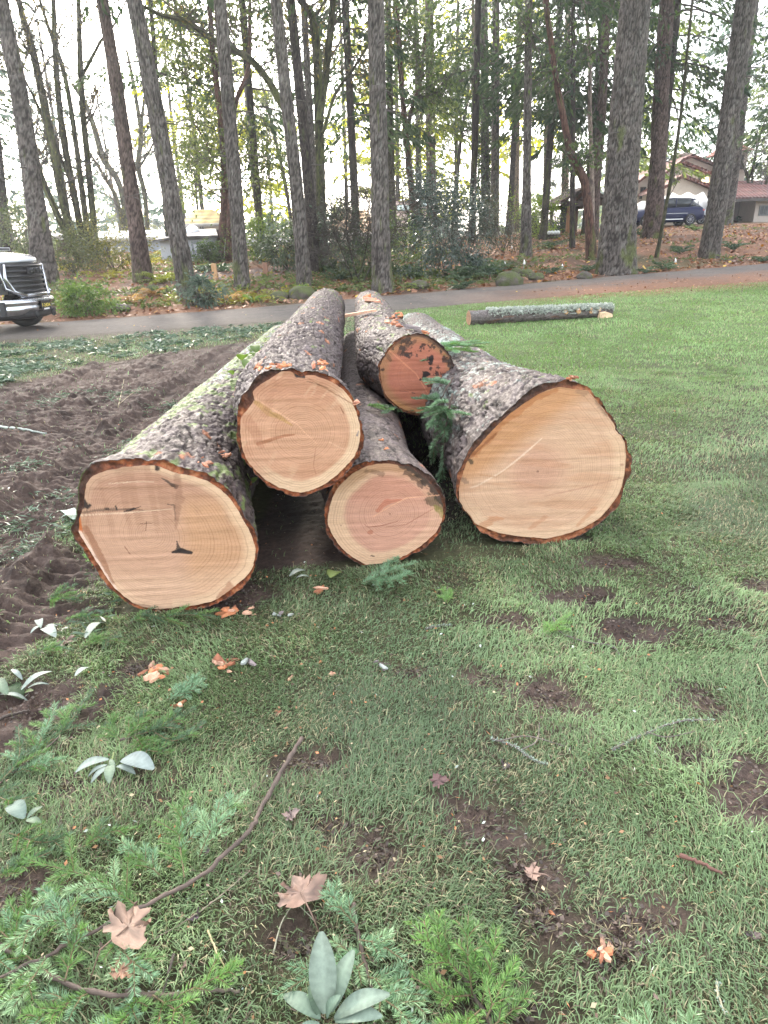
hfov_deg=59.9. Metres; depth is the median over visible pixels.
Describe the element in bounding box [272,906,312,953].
twig
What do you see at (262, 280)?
undergrowth
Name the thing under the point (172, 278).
sword fern
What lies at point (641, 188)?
window
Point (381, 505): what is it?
felled log
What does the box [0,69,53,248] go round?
fir tree
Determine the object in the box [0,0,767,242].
sky
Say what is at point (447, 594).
fir branch
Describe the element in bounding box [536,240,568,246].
sword fern
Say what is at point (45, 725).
fir branch
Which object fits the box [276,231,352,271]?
shrub
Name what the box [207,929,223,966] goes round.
twig
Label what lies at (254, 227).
shrub
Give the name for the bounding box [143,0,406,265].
maple tree
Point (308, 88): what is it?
fir tree
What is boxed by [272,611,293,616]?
bark chips
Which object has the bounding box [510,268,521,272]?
boulder
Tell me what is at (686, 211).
blue car
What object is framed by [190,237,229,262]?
shrub
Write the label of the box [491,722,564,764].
twig
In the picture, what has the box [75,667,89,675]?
leaf sprig
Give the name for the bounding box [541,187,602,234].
pavilion
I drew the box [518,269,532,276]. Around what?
boulder
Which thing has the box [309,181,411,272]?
shrub
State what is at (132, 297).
sword fern
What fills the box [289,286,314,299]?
boulder
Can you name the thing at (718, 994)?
twig
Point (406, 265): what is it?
sword fern
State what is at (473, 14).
fir tree
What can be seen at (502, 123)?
fir tree
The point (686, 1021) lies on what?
fir branch
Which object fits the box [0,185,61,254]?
shrub
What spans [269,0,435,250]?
fir tree
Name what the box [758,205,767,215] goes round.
window
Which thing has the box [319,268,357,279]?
sword fern
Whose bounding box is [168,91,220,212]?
young tree
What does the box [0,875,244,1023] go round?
fir branch
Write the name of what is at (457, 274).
sword fern
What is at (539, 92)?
fir tree
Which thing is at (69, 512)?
leaf sprig
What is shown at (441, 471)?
fir branch
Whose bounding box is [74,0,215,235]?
fir tree
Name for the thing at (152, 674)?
bark chips
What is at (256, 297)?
sword fern
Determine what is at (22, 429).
twig
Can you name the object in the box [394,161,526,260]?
shrub
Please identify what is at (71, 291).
shrub
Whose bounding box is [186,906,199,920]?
maple leaf
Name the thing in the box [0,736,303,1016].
fir branch
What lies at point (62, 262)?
shrub
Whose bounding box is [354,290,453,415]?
felled log
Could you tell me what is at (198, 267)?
sword fern
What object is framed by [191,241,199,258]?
door
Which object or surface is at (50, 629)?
leaf sprig
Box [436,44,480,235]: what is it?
young tree
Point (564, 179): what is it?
fir tree
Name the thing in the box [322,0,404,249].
fir tree
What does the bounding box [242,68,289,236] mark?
fir tree
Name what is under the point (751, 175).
vine maple
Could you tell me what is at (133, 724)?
fir branch
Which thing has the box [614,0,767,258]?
fir tree
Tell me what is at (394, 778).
debris crumbs
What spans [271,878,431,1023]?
fir branch
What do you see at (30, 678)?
leaf sprig
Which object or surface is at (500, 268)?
sword fern
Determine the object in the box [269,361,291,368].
bark chips
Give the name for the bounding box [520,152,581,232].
shrub
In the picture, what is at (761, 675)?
twig
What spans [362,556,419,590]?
fir branch
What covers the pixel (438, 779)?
maple leaf
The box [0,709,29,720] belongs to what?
twig
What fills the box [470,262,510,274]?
sword fern
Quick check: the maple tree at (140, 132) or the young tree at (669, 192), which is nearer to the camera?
the young tree at (669, 192)
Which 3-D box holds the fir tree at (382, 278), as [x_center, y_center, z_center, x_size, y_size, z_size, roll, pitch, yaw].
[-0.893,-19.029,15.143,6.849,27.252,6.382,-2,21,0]
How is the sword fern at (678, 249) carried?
on the ground at (184, 372)
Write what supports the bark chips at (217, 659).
on the ground at (184, 372)
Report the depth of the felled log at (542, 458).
3.47 m
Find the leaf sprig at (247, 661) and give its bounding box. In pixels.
[240,658,256,665]
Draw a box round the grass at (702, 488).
[0,282,767,1023]
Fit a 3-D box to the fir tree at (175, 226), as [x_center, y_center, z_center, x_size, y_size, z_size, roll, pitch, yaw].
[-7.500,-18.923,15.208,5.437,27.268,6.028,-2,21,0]
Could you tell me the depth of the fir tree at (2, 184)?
33.19 m
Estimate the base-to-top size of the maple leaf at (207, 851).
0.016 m
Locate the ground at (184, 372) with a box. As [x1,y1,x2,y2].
[0,222,767,1023]
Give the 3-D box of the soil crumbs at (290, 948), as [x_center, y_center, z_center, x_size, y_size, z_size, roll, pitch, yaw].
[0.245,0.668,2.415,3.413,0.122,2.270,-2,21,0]
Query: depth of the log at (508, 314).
12.85 m
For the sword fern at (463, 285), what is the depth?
19.82 m
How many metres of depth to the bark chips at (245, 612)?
2.97 m
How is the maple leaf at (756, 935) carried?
on the ground at (184, 372)
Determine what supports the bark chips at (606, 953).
on the ground at (184, 372)
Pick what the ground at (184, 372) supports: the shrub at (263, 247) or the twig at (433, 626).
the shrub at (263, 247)
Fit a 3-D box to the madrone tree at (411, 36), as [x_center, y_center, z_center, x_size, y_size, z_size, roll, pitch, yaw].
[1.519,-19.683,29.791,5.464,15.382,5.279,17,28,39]
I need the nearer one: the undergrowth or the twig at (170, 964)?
the twig at (170, 964)
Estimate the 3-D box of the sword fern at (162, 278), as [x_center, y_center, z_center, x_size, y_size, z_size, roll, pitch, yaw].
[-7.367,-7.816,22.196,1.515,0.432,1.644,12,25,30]
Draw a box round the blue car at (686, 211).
[636,198,704,226]
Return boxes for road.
[0,263,767,339]
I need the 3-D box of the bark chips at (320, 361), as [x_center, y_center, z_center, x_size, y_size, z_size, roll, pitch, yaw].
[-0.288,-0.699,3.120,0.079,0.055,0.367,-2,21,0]
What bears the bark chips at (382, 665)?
on the ground at (184, 372)
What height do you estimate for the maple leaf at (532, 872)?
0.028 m
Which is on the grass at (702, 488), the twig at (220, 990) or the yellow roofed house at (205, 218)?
the twig at (220, 990)
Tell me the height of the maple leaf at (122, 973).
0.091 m
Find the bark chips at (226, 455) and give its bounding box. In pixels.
[218,450,231,459]
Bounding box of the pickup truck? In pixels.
[0,248,55,325]
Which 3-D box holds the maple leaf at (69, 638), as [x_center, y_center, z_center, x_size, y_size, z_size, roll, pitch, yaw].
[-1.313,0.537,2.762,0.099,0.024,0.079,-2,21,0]
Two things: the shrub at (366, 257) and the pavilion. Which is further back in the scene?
the pavilion
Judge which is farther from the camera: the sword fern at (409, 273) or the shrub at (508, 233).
the shrub at (508, 233)
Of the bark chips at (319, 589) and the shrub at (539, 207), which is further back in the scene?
the shrub at (539, 207)
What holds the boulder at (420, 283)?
on the ground at (184, 372)
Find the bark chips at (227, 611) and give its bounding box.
[215,605,238,617]
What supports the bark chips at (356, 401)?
on the felled log at (299, 432)
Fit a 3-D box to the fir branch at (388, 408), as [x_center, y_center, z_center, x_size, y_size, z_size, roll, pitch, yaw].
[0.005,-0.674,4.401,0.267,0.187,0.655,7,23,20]
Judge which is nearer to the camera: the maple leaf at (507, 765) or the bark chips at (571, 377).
the maple leaf at (507, 765)
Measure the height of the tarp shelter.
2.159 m
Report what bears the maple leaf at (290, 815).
on the grass at (702, 488)
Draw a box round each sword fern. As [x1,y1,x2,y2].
[103,297,133,302]
[121,294,151,302]
[130,288,166,295]
[135,271,174,284]
[154,274,174,279]
[193,263,223,271]
[203,262,232,271]
[211,291,251,300]
[242,294,266,302]
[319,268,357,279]
[322,259,347,271]
[393,263,420,272]
[394,266,439,277]
[437,265,480,281]
[442,262,499,277]
[446,279,479,290]
[458,256,494,264]
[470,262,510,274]
[482,260,517,272]
[534,266,569,273]
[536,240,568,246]
[569,264,595,270]
[636,266,657,272]
[650,261,680,269]
[670,245,696,252]
[684,224,702,230]
[721,241,749,249]
[748,256,767,261]
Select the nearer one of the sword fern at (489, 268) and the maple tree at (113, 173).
the sword fern at (489, 268)
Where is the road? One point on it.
(239, 316)
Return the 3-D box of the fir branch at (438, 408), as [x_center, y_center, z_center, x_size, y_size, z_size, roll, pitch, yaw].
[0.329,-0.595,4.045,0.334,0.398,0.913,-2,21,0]
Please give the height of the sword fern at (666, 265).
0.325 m
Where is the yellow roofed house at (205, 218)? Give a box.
[185,209,219,228]
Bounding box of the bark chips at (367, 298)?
[363,293,380,302]
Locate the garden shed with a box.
[153,225,225,260]
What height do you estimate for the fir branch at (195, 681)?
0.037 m
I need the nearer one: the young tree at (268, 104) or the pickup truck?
the pickup truck
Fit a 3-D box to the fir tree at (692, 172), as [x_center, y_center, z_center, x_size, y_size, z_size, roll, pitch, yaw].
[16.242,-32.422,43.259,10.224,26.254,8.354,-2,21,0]
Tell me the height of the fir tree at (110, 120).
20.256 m
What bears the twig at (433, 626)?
on the grass at (702, 488)
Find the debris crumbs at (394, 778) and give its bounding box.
[0,400,766,1023]
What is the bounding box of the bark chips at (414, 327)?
[404,324,420,331]
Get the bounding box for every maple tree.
[0,0,189,261]
[66,69,139,230]
[99,20,176,229]
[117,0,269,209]
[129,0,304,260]
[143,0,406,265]
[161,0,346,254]
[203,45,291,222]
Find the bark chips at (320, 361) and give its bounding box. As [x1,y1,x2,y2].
[311,358,328,369]
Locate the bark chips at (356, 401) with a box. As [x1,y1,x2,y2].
[352,399,359,404]
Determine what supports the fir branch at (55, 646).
on the ground at (184, 372)
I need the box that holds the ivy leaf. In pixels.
[247,473,256,482]
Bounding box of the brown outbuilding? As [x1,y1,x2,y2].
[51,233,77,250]
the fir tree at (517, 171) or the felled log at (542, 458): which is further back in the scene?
the fir tree at (517, 171)
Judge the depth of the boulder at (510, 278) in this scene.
20.11 m
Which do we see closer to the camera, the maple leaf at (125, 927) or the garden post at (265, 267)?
the maple leaf at (125, 927)
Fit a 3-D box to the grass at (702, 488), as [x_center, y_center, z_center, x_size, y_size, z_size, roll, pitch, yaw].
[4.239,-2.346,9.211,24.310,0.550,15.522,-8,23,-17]
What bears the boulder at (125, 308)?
on the ground at (184, 372)
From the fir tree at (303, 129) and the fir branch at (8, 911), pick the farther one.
the fir tree at (303, 129)
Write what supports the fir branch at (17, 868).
on the ground at (184, 372)
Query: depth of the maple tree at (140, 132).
48.95 m
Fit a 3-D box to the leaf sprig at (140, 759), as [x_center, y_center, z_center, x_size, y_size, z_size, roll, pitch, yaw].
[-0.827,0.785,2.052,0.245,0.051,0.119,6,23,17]
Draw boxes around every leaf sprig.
[0,677,32,700]
[5,799,42,823]
[11,669,51,689]
[30,618,56,636]
[60,508,76,518]
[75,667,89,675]
[75,751,154,782]
[84,622,104,637]
[240,658,256,665]
[282,931,389,1023]
[289,568,308,577]
[326,569,340,577]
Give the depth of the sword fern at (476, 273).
21.77 m
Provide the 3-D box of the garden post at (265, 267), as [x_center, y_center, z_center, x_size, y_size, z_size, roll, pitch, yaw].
[-4.058,-8.238,22.897,0.176,0.624,0.162,-2,21,0]
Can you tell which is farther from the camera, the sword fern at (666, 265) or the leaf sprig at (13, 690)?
the sword fern at (666, 265)
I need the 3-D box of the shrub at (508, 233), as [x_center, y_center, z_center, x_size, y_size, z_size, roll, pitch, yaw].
[4.872,-12.486,27.561,4.634,3.642,3.466,-19,27,-37]
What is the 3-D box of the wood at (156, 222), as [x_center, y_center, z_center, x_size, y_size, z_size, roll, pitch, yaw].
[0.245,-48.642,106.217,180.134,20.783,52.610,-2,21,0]
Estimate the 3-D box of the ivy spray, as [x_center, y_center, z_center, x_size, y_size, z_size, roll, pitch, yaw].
[-1.039,-1.553,6.266,0.292,0.230,3.614,-2,21,0]
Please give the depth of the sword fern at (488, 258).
24.34 m
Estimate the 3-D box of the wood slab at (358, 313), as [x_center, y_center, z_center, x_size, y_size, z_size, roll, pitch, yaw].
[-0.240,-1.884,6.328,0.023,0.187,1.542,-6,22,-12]
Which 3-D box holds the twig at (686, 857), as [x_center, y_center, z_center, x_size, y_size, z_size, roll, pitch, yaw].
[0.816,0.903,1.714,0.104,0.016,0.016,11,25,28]
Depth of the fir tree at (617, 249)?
20.52 m
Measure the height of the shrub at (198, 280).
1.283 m
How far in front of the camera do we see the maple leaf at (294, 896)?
1.63 m
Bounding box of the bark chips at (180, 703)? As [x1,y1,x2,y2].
[170,699,186,707]
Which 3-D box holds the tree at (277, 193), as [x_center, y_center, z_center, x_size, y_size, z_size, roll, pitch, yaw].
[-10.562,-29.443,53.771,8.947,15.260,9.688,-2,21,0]
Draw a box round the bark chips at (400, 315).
[394,312,402,318]
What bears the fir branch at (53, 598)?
on the ground at (184, 372)
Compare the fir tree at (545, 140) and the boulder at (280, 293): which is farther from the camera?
the fir tree at (545, 140)
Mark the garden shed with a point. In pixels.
(195, 234)
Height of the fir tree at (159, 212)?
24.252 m
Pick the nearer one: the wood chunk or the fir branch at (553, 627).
the fir branch at (553, 627)
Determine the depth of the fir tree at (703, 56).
56.42 m
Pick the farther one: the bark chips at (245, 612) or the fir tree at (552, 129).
the fir tree at (552, 129)
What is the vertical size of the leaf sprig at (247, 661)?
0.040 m
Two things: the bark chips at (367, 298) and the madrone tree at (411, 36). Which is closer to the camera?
the bark chips at (367, 298)
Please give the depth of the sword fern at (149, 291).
19.84 m
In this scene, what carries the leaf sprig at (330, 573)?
on the grass at (702, 488)
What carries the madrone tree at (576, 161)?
on the ground at (184, 372)
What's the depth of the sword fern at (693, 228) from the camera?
36.71 m
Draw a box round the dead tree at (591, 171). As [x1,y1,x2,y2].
[576,0,602,224]
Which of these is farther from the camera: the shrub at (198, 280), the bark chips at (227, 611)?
the shrub at (198, 280)
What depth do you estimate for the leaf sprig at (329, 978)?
1.37 m
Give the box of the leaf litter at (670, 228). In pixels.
[0,223,767,330]
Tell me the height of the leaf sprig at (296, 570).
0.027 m
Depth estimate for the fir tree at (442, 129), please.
37.66 m
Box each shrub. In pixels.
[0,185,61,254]
[15,201,123,274]
[47,271,129,318]
[57,192,164,272]
[166,267,232,308]
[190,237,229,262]
[210,197,294,260]
[230,199,324,271]
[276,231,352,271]
[283,280,316,293]
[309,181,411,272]
[319,208,416,277]
[368,198,439,256]
[389,137,512,278]
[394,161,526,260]
[467,167,553,252]
[498,174,577,236]
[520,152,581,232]
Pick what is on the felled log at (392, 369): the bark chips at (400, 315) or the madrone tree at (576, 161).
the bark chips at (400, 315)
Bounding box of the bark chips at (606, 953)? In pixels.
[586,936,613,963]
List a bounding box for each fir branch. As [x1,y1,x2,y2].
[0,688,96,812]
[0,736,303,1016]
[0,814,140,880]
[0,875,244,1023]
[28,606,128,657]
[46,582,84,607]
[96,704,206,755]
[130,604,219,627]
[166,672,206,699]
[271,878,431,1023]
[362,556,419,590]
[366,402,414,416]
[402,902,537,1023]
[410,376,472,444]
[420,339,489,360]
[426,393,453,482]
[436,585,453,602]
[543,612,573,633]
[596,1000,703,1023]
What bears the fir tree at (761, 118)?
on the ground at (184, 372)
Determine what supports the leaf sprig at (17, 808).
on the ground at (184, 372)
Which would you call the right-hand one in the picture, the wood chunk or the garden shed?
the wood chunk
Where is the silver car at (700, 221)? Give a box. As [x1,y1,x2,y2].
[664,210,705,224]
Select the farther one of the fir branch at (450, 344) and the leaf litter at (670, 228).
the leaf litter at (670, 228)
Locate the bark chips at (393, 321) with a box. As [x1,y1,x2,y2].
[384,314,402,326]
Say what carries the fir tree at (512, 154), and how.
on the ground at (184, 372)
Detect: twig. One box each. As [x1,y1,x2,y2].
[0,425,46,434]
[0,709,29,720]
[122,985,242,998]
[153,870,249,939]
[162,953,174,992]
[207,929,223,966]
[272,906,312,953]
[425,623,450,629]
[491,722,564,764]
[552,617,619,654]
[610,717,714,750]
[679,853,722,874]
[714,979,727,1014]
[756,664,767,686]
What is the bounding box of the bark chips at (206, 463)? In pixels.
[197,456,213,467]
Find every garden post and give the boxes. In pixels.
[211,263,217,278]
[262,262,268,277]
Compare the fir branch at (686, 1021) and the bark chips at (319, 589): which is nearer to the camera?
the fir branch at (686, 1021)
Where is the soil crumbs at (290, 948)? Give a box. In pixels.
[0,550,767,1023]
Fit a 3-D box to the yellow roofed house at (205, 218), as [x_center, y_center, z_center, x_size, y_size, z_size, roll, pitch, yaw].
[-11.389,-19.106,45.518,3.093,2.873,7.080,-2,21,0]
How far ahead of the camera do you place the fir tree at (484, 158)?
45.93 m
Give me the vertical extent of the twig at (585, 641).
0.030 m
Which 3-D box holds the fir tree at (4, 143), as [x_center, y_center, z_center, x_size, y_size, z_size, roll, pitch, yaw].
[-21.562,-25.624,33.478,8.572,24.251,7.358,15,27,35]
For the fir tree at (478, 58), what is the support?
on the ground at (184, 372)
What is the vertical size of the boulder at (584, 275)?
0.362 m
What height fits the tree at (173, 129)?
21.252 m
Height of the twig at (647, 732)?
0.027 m
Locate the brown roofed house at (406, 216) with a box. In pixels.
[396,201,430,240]
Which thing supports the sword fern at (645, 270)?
on the ground at (184, 372)
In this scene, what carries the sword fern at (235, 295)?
on the ground at (184, 372)
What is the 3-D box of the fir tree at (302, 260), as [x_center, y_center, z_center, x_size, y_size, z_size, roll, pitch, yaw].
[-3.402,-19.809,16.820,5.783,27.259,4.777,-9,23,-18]
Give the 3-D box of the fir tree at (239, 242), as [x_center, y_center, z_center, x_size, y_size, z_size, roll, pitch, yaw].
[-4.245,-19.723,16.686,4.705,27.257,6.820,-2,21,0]
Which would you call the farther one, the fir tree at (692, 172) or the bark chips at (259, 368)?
the fir tree at (692, 172)
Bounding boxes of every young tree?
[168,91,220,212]
[233,56,301,237]
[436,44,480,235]
[654,0,720,257]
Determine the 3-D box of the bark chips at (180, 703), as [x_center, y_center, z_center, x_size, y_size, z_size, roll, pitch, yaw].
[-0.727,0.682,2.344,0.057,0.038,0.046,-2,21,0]
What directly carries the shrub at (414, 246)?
on the ground at (184, 372)
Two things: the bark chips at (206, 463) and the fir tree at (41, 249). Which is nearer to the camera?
the bark chips at (206, 463)
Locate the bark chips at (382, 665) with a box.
[374,660,390,670]
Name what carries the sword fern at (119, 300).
on the ground at (184, 372)
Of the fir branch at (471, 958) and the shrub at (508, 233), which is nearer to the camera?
the fir branch at (471, 958)
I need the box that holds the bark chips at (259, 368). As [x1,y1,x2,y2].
[253,364,271,370]
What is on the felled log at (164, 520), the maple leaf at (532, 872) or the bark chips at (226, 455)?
the bark chips at (226, 455)
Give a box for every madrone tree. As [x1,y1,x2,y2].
[355,0,478,248]
[482,0,655,259]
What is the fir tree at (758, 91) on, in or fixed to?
on the ground at (184, 372)
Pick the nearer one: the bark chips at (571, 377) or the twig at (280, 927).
the twig at (280, 927)
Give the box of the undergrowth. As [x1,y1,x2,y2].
[0,224,767,309]
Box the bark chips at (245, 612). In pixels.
[242,606,254,614]
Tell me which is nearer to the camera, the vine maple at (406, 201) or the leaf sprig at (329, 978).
the leaf sprig at (329, 978)
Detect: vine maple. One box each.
[284,127,426,281]
[359,151,446,251]
[740,96,767,184]
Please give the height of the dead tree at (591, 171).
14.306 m
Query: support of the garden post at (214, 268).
on the ground at (184, 372)
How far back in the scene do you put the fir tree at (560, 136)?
35.44 m
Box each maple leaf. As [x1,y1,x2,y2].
[53,635,75,647]
[87,901,150,986]
[109,953,150,979]
[180,957,187,971]
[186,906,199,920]
[204,845,210,855]
[277,872,326,932]
[281,806,299,820]
[429,773,448,787]
[501,758,509,768]
[524,862,549,880]
[744,931,763,938]
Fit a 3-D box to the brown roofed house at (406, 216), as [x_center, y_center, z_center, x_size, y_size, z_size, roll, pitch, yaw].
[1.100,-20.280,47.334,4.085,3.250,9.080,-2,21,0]
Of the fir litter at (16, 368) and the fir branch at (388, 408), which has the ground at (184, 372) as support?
the fir litter at (16, 368)
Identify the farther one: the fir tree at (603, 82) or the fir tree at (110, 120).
the fir tree at (110, 120)
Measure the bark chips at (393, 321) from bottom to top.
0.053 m
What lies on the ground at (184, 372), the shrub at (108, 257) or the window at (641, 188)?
the shrub at (108, 257)
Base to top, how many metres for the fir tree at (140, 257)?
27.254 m
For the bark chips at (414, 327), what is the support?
on the felled log at (392, 369)
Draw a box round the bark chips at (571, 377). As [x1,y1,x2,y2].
[566,375,578,380]
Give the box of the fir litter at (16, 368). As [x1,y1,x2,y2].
[0,321,282,645]
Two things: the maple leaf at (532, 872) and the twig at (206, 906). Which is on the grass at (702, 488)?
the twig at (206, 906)
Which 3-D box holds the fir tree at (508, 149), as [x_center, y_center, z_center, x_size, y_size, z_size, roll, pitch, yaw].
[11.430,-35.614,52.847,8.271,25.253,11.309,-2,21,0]
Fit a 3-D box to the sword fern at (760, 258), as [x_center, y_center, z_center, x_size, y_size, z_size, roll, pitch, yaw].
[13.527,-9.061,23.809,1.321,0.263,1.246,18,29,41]
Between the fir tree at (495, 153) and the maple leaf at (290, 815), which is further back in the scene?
the fir tree at (495, 153)
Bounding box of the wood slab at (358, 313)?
[345,309,375,317]
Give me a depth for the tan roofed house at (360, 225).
41.78 m
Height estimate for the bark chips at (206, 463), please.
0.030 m
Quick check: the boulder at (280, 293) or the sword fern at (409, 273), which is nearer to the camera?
the boulder at (280, 293)
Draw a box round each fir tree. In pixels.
[0,0,43,251]
[0,0,59,283]
[0,50,64,181]
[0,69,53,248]
[11,3,108,238]
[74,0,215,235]
[77,0,213,297]
[82,55,152,231]
[96,0,213,283]
[135,0,220,227]
[201,0,279,289]
[235,0,313,285]
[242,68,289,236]
[259,0,420,293]
[262,0,404,273]
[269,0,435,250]
[293,2,343,200]
[296,0,403,210]
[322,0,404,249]
[331,0,469,200]
[385,0,470,240]
[393,0,487,240]
[397,0,508,233]
[398,0,547,242]
[435,0,513,186]
[438,0,537,236]
[450,1,534,234]
[464,0,618,256]
[478,0,556,233]
[478,0,559,231]
[480,16,542,231]
[482,0,618,239]
[501,0,657,248]
[502,6,592,232]
[503,0,579,227]
[520,0,683,240]
[531,0,658,234]
[552,0,710,185]
[561,0,761,171]
[585,0,664,275]
[601,0,720,180]
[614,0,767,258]
[640,0,767,238]
[674,0,767,180]
[677,0,767,224]
[709,7,767,171]
[743,15,767,179]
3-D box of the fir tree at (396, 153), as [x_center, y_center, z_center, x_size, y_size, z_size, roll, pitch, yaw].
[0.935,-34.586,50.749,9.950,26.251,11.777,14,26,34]
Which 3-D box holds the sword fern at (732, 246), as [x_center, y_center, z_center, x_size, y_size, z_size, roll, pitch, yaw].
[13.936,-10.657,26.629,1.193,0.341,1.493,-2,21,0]
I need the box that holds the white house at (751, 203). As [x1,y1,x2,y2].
[637,146,767,225]
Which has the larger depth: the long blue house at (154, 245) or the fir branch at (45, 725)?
the long blue house at (154, 245)
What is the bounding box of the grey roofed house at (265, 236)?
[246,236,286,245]
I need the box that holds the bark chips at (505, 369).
[500,367,510,371]
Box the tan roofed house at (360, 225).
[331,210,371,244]
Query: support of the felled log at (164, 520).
on the ground at (184, 372)
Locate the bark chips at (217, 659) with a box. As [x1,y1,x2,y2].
[212,653,239,672]
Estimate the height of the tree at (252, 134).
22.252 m
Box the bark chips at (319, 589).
[313,585,328,594]
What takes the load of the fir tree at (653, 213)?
on the ground at (184, 372)
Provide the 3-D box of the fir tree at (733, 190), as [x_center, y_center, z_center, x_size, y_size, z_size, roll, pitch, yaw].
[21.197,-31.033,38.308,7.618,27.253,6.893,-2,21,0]
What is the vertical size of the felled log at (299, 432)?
0.622 m
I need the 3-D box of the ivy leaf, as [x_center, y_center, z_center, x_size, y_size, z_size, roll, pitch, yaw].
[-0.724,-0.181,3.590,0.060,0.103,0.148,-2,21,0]
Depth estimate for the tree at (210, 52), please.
26.93 m
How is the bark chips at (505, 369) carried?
on the felled log at (542, 458)
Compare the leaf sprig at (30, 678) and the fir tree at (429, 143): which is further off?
the fir tree at (429, 143)
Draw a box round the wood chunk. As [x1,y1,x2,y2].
[597,311,612,317]
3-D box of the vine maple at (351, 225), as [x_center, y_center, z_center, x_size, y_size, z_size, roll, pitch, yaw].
[-0.884,-9.574,21.360,4.377,4.733,4.084,-2,21,0]
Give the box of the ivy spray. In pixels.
[223,331,274,376]
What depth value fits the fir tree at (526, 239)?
25.31 m
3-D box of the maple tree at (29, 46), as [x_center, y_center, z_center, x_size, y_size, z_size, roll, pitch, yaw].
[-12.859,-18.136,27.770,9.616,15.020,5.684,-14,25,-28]
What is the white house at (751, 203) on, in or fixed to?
on the ground at (184, 372)
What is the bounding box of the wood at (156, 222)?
[12,116,767,250]
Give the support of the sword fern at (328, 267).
on the ground at (184, 372)
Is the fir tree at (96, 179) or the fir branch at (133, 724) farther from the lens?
the fir tree at (96, 179)
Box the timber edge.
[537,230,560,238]
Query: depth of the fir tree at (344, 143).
56.98 m
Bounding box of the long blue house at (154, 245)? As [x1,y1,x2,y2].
[98,230,164,251]
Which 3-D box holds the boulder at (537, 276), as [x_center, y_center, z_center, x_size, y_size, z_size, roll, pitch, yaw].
[4.862,-7.495,21.342,0.504,0.331,0.394,-2,21,0]
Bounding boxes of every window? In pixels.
[639,187,645,198]
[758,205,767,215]
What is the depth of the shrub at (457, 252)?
21.48 m
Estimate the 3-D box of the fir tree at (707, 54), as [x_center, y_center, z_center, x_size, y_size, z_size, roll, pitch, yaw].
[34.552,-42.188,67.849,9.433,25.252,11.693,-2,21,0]
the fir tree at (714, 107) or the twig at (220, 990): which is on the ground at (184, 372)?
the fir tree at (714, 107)
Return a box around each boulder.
[111,303,130,311]
[270,291,288,299]
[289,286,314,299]
[407,280,428,288]
[495,271,523,285]
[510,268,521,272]
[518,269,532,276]
[528,272,543,279]
[576,271,592,278]
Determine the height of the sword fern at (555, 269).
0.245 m
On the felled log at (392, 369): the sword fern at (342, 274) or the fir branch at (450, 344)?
the fir branch at (450, 344)
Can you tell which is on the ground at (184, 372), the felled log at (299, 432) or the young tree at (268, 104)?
the young tree at (268, 104)
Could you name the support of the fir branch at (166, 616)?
on the ground at (184, 372)
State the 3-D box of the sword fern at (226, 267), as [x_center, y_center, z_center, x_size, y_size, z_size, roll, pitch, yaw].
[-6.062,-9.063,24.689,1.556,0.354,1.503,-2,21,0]
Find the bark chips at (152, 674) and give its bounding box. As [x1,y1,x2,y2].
[137,660,169,682]
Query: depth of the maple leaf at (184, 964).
1.50 m
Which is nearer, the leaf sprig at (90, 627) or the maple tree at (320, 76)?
the leaf sprig at (90, 627)
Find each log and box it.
[70,324,281,610]
[233,288,364,496]
[321,331,446,565]
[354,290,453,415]
[402,312,631,544]
[466,302,614,324]
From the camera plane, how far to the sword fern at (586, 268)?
22.58 m

